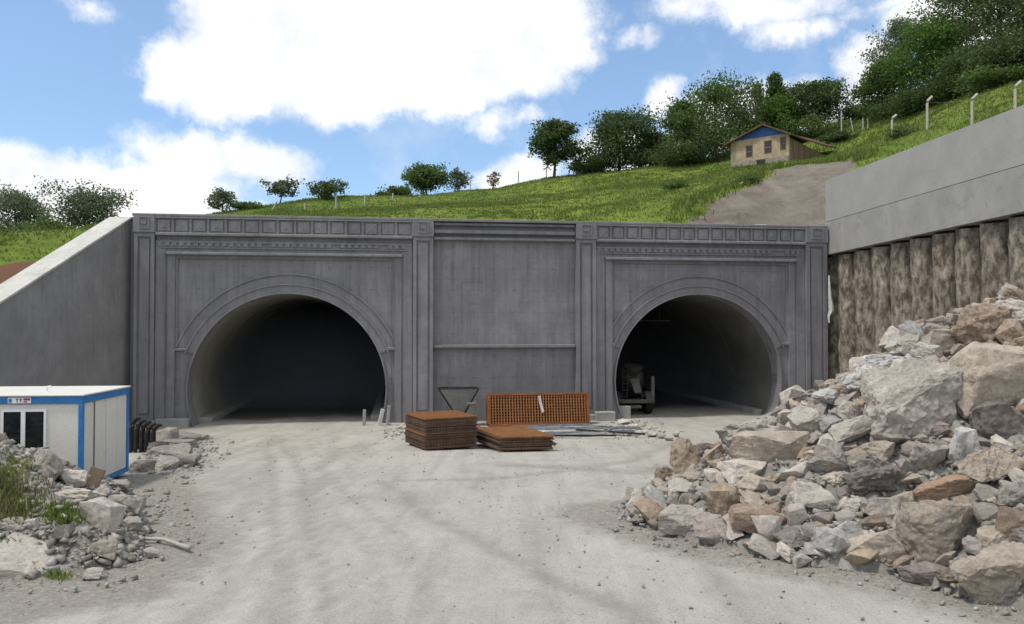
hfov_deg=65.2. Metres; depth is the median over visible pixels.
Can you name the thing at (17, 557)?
concrete slab
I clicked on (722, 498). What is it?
rock
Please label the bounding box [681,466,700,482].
rock
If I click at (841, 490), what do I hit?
rock
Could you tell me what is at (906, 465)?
rock
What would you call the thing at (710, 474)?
rock
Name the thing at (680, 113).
tree
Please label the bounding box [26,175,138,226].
tree
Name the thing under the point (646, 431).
rock
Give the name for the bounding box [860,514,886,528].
rock
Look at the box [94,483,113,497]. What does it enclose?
rock
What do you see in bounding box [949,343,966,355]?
rock
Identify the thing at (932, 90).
bush
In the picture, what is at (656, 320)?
ceiling conduit
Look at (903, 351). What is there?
rock
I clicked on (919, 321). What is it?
rock
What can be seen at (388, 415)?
post
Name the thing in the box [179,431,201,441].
stone slab
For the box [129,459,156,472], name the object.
stone slab
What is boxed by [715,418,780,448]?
boulder
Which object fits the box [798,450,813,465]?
rock
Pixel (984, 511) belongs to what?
rock
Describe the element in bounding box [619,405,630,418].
concrete block
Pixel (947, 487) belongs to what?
boulder
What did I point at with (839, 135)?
bush
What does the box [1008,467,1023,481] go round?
rock
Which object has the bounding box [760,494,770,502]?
rock
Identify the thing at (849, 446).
rock
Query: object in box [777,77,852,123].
tree
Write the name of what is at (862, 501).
rock
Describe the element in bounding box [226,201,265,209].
bush
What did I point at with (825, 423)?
rock
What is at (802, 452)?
rock
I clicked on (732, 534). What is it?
rock
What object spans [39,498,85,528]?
weed tuft
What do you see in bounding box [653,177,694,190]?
bush
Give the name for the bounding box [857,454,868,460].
rock
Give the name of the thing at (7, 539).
weed tuft
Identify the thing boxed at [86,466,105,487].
wooden plank
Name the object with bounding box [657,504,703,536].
boulder
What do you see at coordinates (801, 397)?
rock
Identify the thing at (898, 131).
bush
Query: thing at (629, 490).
rock
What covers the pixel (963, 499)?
rock
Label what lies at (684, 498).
rock
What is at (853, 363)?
rock
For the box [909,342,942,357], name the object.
rock
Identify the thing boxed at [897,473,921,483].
rock
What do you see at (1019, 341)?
rock
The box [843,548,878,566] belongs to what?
rock
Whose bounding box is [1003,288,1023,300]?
rock
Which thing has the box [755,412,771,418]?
rock
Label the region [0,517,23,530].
rock
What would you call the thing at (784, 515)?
rock
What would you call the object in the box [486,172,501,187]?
tree
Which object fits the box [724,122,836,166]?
stone house
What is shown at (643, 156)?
bush
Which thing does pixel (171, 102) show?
sky
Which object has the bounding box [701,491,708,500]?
rock
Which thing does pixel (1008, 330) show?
rock
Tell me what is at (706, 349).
tunnel bore
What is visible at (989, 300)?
rock
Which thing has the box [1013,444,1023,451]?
rock
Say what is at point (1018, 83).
concrete fence
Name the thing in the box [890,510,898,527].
rock
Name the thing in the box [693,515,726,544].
rock
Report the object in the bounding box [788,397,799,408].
rock
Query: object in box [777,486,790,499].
rock
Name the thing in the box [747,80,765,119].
tree
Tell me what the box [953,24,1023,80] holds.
tree
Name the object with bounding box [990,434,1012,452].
rock
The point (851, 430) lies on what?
rock
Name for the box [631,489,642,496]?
rock
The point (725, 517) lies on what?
rock
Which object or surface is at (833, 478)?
rock
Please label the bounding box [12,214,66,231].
bush
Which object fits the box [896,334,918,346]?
rock
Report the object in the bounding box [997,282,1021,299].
rock
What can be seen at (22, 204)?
tree
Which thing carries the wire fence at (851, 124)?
on the hill
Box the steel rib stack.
[129,417,161,452]
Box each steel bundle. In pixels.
[404,427,477,449]
[405,410,478,434]
[476,426,556,450]
[486,392,589,426]
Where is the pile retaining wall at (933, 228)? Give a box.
[825,105,1023,378]
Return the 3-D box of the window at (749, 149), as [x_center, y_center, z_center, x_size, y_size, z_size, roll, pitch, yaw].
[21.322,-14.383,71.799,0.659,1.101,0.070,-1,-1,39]
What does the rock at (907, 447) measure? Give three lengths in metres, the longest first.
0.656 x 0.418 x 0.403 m
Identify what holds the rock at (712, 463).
on the rubble mound at (1016, 600)
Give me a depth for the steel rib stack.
30.95 m
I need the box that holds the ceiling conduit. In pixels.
[640,305,670,320]
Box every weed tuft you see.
[1,534,21,543]
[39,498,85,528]
[42,568,72,581]
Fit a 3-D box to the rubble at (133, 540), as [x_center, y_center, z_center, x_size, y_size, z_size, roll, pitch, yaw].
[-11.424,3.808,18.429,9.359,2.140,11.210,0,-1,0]
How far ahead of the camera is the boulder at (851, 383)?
18.48 m
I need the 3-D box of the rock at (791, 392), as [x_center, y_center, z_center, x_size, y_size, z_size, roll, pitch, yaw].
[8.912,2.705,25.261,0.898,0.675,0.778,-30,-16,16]
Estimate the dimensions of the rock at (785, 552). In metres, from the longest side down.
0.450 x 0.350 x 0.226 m
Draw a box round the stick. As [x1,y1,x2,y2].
[145,537,191,549]
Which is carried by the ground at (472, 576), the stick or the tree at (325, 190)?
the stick
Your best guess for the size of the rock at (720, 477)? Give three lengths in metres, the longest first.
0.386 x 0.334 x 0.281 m
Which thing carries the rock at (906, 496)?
on the rubble mound at (1016, 600)
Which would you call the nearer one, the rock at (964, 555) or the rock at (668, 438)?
the rock at (964, 555)
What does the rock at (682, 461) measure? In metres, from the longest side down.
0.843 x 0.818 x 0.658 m
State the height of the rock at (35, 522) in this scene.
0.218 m
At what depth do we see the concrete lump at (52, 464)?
17.09 m
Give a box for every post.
[362,409,365,425]
[377,409,384,425]
[386,405,390,425]
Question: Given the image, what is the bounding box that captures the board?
[567,431,608,433]
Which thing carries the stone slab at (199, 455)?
on the ground at (472, 576)
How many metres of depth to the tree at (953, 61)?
74.27 m
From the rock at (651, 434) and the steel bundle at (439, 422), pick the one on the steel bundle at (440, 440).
the steel bundle at (439, 422)
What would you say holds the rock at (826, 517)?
on the rubble mound at (1016, 600)
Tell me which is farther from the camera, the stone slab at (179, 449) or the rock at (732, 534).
the stone slab at (179, 449)
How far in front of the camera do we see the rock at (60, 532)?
14.38 m
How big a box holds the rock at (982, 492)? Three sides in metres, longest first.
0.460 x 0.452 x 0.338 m
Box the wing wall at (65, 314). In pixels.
[0,217,132,421]
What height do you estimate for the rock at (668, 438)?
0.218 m
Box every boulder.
[633,495,663,521]
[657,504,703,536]
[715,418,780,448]
[730,431,809,462]
[839,365,872,393]
[842,457,911,496]
[845,528,905,563]
[858,354,909,368]
[859,355,962,437]
[895,500,974,562]
[913,474,990,501]
[946,426,980,462]
[947,341,1023,418]
[949,541,1023,604]
[950,303,1012,344]
[958,446,1023,482]
[968,402,1023,439]
[993,298,1023,327]
[994,482,1023,507]
[995,506,1023,536]
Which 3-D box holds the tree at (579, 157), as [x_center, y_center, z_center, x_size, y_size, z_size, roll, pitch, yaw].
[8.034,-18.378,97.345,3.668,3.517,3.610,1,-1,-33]
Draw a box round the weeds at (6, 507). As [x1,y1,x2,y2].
[0,453,54,526]
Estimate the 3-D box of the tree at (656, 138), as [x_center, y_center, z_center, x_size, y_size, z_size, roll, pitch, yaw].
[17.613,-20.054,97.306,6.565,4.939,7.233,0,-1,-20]
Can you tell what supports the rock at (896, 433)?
on the rubble mound at (1016, 600)
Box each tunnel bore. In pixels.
[193,294,385,423]
[618,295,771,414]
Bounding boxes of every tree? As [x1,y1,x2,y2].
[0,179,55,227]
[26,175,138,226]
[203,187,242,211]
[259,174,304,202]
[306,178,349,199]
[400,161,454,194]
[446,167,473,190]
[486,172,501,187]
[526,117,583,177]
[563,146,591,174]
[574,102,662,171]
[634,126,675,165]
[651,67,768,158]
[653,98,717,162]
[727,104,761,138]
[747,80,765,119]
[753,93,822,135]
[758,70,784,127]
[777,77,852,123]
[847,56,915,118]
[855,13,931,95]
[879,11,974,92]
[904,0,1004,52]
[928,33,1008,90]
[930,0,1023,53]
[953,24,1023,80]
[963,0,1023,43]
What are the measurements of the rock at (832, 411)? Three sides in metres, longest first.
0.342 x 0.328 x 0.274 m
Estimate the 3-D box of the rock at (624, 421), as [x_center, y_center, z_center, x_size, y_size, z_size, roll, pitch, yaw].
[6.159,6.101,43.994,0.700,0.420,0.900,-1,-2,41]
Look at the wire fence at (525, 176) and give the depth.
97.30 m
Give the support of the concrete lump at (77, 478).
on the rubble mound at (74, 569)
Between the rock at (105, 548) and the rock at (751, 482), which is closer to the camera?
the rock at (105, 548)
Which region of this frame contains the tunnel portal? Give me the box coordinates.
[119,213,829,426]
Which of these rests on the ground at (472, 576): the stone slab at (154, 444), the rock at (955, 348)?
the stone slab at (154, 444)
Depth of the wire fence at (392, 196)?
82.21 m
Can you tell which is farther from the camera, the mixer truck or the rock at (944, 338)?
the mixer truck
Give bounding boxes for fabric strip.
[827,275,833,322]
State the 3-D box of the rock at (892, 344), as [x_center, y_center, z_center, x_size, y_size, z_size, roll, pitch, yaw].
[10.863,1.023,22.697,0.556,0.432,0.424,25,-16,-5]
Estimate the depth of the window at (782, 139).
69.90 m
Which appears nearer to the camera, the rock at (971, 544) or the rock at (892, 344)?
the rock at (971, 544)
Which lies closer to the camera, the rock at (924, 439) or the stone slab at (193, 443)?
the rock at (924, 439)
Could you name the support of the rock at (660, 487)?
on the rubble mound at (1016, 600)
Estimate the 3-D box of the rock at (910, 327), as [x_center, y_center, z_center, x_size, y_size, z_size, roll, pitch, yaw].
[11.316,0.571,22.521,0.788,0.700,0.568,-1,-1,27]
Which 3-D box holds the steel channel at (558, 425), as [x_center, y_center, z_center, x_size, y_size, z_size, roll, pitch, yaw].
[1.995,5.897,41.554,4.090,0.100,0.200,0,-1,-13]
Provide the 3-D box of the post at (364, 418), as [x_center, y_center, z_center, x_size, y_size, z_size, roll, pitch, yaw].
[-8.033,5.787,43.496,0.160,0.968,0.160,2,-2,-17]
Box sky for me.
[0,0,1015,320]
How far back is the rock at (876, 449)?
16.32 m
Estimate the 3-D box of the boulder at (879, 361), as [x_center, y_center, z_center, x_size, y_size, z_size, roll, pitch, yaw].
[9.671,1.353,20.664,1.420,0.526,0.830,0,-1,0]
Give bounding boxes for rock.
[0,433,6,440]
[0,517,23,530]
[20,458,31,467]
[24,518,39,528]
[53,524,75,541]
[82,567,103,578]
[87,538,117,559]
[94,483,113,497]
[108,494,146,516]
[109,479,130,491]
[120,516,141,530]
[140,526,148,534]
[143,547,159,557]
[617,418,630,423]
[624,487,634,499]
[625,495,658,515]
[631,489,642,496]
[631,514,639,522]
[636,429,648,434]
[644,484,664,504]
[647,432,656,436]
[651,477,665,487]
[654,466,673,480]
[657,433,665,438]
[657,485,667,494]
[663,436,672,440]
[665,493,679,504]
[668,478,691,492]
[668,489,676,495]
[669,474,681,479]
[670,437,699,465]
[671,448,701,473]
[678,491,698,504]
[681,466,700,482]
[693,442,712,455]
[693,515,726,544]
[696,485,708,493]
[701,444,724,462]
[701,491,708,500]
[704,468,718,482]
[704,481,740,515]
[707,459,721,469]
[712,452,724,459]
[716,471,726,483]
[717,458,766,485]
[722,513,728,520]
[724,521,743,540]
[728,503,784,533]
[734,472,766,491]
[739,489,767,507]
[748,533,779,559]
[751,515,781,540]
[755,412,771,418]
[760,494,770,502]
[763,482,781,494]
[765,475,780,483]
[766,496,782,504]
[766,501,782,512]
[767,416,778,425]
[770,400,790,417]
[772,526,804,547]
[776,422,789,430]
[776,541,795,562]
[777,409,790,424]
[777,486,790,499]
[778,461,808,479]
[779,385,805,403]
[779,513,786,522]
[780,507,786,513]
[785,481,834,509]
[786,476,797,485]
[786,503,807,525]
[787,405,823,432]
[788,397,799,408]
[792,393,811,401]
[792,553,812,568]
[797,447,813,458]
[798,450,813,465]
[799,401,808,406]
[801,526,813,537]
[803,542,815,554]
[806,432,818,444]
[808,399,816,407]
[808,438,848,473]
[810,512,834,523]
[811,387,841,405]
[812,526,850,554]
[814,380,824,390]
[815,402,826,414]
[817,433,833,443]
[818,416,842,431]
[819,379,832,389]
[819,471,845,485]
[827,373,852,387]
[828,383,846,393]
[828,407,835,414]
[828,415,873,443]
[834,391,860,405]
[835,399,863,420]
[835,485,851,499]
[836,507,855,522]
[837,521,858,533]
[838,497,859,512]
[843,442,856,451]
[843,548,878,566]
[844,447,867,460]
[849,355,867,370]
[850,495,867,509]
[856,398,864,405]
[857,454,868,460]
[860,440,894,459]
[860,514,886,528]
[865,497,900,525]
[869,423,910,443]
[878,325,899,350]
[878,456,887,461]
[884,341,897,350]
[887,347,895,351]
[889,491,914,502]
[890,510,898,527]
[892,359,902,363]
[892,555,914,568]
[895,346,911,356]
[895,460,917,472]
[896,318,923,328]
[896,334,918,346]
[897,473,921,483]
[897,561,947,583]
[898,320,923,337]
[900,337,918,346]
[900,440,914,457]
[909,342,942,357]
[909,440,948,469]
[911,328,956,355]
[911,434,928,442]
[922,322,948,333]
[924,317,948,325]
[932,421,952,435]
[935,441,947,445]
[935,551,955,565]
[936,568,958,584]
[938,356,947,361]
[946,313,952,318]
[948,426,958,436]
[948,553,967,567]
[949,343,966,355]
[953,307,963,313]
[953,314,958,324]
[953,495,970,503]
[956,407,963,417]
[962,535,984,554]
[971,502,998,525]
[972,483,995,501]
[977,525,1004,544]
[978,436,991,446]
[982,298,998,303]
[987,496,998,505]
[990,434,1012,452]
[995,318,1023,343]
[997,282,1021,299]
[999,480,1012,487]
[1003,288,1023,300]
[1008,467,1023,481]
[1008,526,1023,542]
[1009,336,1023,346]
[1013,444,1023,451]
[1013,503,1023,511]
[1016,404,1023,414]
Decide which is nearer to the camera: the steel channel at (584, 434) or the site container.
the site container
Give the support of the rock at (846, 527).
on the rubble mound at (1016, 600)
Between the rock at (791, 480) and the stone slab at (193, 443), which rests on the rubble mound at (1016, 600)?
the rock at (791, 480)
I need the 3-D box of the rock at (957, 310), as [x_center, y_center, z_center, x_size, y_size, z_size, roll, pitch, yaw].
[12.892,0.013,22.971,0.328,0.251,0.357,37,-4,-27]
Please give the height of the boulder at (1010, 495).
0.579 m
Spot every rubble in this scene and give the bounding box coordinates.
[0,437,152,579]
[137,415,683,494]
[599,297,1023,593]
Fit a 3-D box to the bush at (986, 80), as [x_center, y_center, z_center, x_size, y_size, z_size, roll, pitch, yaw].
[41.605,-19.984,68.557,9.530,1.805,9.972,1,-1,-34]
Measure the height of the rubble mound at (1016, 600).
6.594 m
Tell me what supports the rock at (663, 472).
on the rubble mound at (1016, 600)
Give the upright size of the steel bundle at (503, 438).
0.552 m
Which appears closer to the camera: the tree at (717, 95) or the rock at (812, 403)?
the rock at (812, 403)
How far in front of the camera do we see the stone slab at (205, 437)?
36.14 m
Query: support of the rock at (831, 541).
on the rubble mound at (1016, 600)
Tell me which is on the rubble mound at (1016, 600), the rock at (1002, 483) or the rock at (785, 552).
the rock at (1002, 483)
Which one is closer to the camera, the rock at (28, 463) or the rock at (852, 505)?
the rock at (852, 505)
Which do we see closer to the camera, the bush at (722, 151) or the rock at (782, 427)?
the rock at (782, 427)
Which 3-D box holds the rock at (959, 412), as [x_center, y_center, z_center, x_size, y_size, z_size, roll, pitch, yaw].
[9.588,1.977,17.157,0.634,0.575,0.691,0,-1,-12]
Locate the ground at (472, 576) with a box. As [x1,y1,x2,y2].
[0,346,1023,623]
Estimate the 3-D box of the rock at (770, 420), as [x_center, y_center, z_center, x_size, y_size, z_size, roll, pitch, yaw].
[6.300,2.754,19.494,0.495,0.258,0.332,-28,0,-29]
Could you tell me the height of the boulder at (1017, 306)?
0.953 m
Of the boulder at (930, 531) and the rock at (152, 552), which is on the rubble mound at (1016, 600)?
the boulder at (930, 531)
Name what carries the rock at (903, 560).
on the rubble mound at (1016, 600)
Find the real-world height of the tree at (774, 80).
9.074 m
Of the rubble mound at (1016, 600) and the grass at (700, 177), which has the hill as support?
the grass at (700, 177)
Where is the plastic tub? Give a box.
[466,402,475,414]
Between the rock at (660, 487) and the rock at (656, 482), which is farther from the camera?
the rock at (656, 482)
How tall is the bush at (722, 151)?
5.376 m
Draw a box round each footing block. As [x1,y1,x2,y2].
[155,418,189,427]
[594,411,615,420]
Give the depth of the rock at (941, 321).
22.21 m
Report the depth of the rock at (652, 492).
17.78 m
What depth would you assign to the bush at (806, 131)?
88.28 m
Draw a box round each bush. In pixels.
[0,223,20,232]
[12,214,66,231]
[46,223,83,230]
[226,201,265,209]
[370,184,415,195]
[556,152,628,173]
[612,146,662,169]
[645,138,714,166]
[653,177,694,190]
[670,110,752,165]
[722,114,794,138]
[735,171,766,183]
[766,110,859,138]
[813,129,862,142]
[833,99,879,122]
[858,83,945,121]
[878,124,921,139]
[893,61,977,108]
[941,60,1023,97]
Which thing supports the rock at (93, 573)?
on the ground at (472, 576)
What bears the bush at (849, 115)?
on the hill
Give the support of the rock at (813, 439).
on the rubble mound at (1016, 600)
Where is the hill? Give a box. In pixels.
[0,78,1023,295]
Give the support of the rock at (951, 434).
on the rubble mound at (1016, 600)
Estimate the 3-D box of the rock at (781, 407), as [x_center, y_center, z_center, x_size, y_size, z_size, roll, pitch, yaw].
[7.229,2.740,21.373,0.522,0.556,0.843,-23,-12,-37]
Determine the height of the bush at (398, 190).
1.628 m
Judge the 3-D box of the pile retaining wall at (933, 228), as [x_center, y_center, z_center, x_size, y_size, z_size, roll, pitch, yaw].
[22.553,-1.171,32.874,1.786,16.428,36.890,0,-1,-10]
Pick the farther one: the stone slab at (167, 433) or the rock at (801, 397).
the stone slab at (167, 433)
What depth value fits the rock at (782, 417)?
18.99 m
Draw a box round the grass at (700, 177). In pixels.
[0,75,1023,260]
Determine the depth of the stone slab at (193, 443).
32.28 m
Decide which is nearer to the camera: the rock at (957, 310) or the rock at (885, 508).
the rock at (885, 508)
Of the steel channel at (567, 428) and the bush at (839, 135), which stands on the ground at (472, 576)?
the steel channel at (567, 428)
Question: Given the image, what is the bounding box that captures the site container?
[0,385,130,477]
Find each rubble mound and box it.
[0,444,148,576]
[623,326,1023,609]
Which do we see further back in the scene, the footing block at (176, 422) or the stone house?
the stone house
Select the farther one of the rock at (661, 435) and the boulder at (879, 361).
the rock at (661, 435)
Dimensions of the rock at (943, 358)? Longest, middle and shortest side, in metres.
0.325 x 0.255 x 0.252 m
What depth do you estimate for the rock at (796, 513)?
15.04 m
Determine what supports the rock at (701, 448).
on the rubble mound at (1016, 600)
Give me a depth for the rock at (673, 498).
17.25 m
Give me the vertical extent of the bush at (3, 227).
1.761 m
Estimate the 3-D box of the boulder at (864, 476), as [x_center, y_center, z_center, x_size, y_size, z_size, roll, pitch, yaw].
[7.076,3.248,15.655,1.406,0.866,0.962,0,-1,0]
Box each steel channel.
[512,423,588,426]
[527,426,639,429]
[545,430,633,433]
[552,434,615,435]
[576,429,644,434]
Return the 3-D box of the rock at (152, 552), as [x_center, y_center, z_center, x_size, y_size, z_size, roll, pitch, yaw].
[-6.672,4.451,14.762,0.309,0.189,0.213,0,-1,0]
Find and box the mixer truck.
[616,363,654,413]
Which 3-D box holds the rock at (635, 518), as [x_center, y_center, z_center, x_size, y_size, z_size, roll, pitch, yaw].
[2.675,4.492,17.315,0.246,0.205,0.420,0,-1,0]
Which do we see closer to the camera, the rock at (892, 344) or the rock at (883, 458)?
the rock at (883, 458)
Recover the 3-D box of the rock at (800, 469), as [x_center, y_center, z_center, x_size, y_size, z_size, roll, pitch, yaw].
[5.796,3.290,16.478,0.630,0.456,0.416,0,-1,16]
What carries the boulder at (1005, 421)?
on the rubble mound at (1016, 600)
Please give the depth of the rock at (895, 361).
19.10 m
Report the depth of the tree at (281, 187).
91.81 m
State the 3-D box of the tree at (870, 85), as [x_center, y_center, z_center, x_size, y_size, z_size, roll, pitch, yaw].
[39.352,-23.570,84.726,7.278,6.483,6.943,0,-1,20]
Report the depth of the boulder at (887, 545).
13.80 m
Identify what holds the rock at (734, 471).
on the rubble mound at (1016, 600)
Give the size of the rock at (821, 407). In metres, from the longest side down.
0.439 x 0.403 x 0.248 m
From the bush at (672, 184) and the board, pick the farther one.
the bush at (672, 184)
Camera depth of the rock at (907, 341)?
21.77 m
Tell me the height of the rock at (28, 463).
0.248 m
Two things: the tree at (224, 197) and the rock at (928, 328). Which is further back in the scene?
the tree at (224, 197)
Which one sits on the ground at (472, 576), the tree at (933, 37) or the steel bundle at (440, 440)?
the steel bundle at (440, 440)
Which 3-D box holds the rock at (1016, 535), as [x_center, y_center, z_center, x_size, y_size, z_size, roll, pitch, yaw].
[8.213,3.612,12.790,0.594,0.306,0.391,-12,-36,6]
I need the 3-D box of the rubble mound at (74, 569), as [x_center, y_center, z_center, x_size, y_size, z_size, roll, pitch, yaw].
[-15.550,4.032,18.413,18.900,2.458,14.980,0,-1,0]
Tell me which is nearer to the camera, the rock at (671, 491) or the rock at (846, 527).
the rock at (846, 527)
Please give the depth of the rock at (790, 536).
14.56 m
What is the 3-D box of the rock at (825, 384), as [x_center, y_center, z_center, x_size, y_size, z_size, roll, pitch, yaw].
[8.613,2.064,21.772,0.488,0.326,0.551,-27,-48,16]
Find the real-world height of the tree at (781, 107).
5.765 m
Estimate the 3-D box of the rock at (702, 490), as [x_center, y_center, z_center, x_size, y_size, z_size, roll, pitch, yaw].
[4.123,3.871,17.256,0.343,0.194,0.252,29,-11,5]
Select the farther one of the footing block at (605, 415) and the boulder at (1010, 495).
the footing block at (605, 415)
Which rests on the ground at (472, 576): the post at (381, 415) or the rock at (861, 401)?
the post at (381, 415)
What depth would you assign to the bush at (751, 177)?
57.92 m
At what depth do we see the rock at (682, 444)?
20.99 m
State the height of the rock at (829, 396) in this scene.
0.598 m
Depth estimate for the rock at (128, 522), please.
16.03 m
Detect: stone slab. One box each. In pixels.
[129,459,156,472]
[143,441,168,451]
[150,443,192,456]
[154,455,179,470]
[156,427,178,440]
[163,439,198,447]
[167,455,197,466]
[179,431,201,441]
[189,452,202,459]
[200,434,208,439]
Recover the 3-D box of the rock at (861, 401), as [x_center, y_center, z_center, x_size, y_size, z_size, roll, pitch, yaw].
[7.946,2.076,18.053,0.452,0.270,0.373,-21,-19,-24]
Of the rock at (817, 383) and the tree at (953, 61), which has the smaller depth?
the rock at (817, 383)
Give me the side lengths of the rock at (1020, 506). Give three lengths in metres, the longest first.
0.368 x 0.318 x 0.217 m
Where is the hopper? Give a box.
[437,387,478,412]
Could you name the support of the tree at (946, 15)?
on the hill
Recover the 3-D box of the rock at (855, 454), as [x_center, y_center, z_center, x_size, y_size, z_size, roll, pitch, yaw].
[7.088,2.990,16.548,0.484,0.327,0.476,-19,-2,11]
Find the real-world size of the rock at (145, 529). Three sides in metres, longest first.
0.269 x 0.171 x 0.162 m
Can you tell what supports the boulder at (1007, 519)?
on the rubble mound at (1016, 600)
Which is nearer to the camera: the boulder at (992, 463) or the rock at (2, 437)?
the boulder at (992, 463)
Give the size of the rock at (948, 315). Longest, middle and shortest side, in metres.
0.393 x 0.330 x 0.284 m
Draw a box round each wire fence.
[272,190,420,211]
[470,168,584,190]
[841,111,868,131]
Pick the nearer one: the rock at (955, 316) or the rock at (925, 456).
the rock at (925, 456)
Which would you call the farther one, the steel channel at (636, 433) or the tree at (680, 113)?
the tree at (680, 113)
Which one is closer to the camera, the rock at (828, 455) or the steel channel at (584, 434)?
the rock at (828, 455)
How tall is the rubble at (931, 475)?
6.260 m
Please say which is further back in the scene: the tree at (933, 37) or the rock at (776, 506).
the tree at (933, 37)
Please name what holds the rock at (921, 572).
on the ground at (472, 576)
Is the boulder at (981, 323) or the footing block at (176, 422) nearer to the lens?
the boulder at (981, 323)
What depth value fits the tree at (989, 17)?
78.73 m
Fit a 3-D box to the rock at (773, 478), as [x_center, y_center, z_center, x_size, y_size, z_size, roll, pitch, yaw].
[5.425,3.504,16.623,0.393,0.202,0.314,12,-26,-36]
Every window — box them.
[1,409,46,447]
[746,145,752,157]
[764,140,771,153]
[780,137,785,150]
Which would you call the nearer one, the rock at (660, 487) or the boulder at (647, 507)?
the boulder at (647, 507)
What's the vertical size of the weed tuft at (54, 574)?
0.181 m
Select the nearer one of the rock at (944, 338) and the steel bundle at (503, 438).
the rock at (944, 338)
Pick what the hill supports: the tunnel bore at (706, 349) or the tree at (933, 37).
the tree at (933, 37)
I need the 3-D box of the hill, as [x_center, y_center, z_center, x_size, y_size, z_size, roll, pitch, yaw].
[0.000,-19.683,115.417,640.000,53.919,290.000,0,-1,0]
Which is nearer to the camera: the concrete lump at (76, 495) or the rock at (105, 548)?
the rock at (105, 548)
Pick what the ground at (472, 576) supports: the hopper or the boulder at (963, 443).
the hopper
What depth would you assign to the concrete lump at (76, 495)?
16.07 m
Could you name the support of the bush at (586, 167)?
on the hill
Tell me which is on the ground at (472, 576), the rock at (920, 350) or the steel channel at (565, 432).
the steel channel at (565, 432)
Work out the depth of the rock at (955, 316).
21.31 m
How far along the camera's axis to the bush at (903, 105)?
79.16 m
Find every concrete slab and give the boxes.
[0,532,94,580]
[79,497,125,532]
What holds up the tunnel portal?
on the ground at (472, 576)
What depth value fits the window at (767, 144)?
70.72 m
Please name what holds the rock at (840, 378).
on the rubble mound at (1016, 600)
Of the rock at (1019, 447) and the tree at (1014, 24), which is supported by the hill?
the tree at (1014, 24)
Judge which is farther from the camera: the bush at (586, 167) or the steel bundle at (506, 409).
the bush at (586, 167)
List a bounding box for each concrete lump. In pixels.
[32,447,66,480]
[54,486,106,502]
[58,469,90,487]
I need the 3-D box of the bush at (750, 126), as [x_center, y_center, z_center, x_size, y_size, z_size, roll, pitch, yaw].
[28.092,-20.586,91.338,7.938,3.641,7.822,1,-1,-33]
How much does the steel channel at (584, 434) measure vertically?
0.075 m
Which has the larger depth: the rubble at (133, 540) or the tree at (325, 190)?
the tree at (325, 190)
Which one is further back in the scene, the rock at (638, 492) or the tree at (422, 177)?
the tree at (422, 177)
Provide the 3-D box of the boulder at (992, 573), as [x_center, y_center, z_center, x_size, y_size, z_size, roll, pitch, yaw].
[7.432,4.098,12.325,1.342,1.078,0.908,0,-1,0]
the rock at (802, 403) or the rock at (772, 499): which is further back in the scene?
the rock at (802, 403)
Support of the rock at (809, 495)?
on the rubble mound at (1016, 600)
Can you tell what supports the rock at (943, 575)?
on the rubble mound at (1016, 600)
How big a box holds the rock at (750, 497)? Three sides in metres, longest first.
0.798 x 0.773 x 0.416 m
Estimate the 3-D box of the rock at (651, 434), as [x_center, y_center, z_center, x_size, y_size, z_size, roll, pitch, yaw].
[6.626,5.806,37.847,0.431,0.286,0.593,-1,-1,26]
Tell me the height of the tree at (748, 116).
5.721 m
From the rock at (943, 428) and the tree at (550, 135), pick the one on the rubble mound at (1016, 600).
the rock at (943, 428)
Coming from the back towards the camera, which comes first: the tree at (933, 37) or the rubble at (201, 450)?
the tree at (933, 37)
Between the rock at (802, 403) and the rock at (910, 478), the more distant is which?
the rock at (802, 403)
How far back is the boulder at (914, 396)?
16.68 m
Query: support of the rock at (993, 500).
on the rubble mound at (1016, 600)
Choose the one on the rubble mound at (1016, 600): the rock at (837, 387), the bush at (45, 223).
the rock at (837, 387)
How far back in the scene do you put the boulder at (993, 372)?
16.62 m
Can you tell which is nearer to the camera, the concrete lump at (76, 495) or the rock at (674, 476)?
the concrete lump at (76, 495)
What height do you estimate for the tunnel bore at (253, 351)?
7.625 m
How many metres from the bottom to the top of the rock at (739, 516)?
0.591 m
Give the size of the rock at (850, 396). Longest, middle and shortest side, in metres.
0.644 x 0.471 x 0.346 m
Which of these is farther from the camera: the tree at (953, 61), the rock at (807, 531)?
the tree at (953, 61)
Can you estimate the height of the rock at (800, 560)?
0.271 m
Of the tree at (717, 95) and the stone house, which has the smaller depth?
the stone house
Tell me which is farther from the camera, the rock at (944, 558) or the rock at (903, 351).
the rock at (903, 351)
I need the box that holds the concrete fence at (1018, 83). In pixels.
[891,80,1021,133]
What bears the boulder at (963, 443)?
on the rubble mound at (1016, 600)
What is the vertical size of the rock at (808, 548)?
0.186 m
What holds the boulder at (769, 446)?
on the rubble mound at (1016, 600)
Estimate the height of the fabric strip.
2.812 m
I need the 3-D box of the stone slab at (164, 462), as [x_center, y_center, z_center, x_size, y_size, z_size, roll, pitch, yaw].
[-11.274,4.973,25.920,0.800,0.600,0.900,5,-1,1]
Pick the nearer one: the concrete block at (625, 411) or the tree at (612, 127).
the concrete block at (625, 411)
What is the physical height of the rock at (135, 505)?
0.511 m

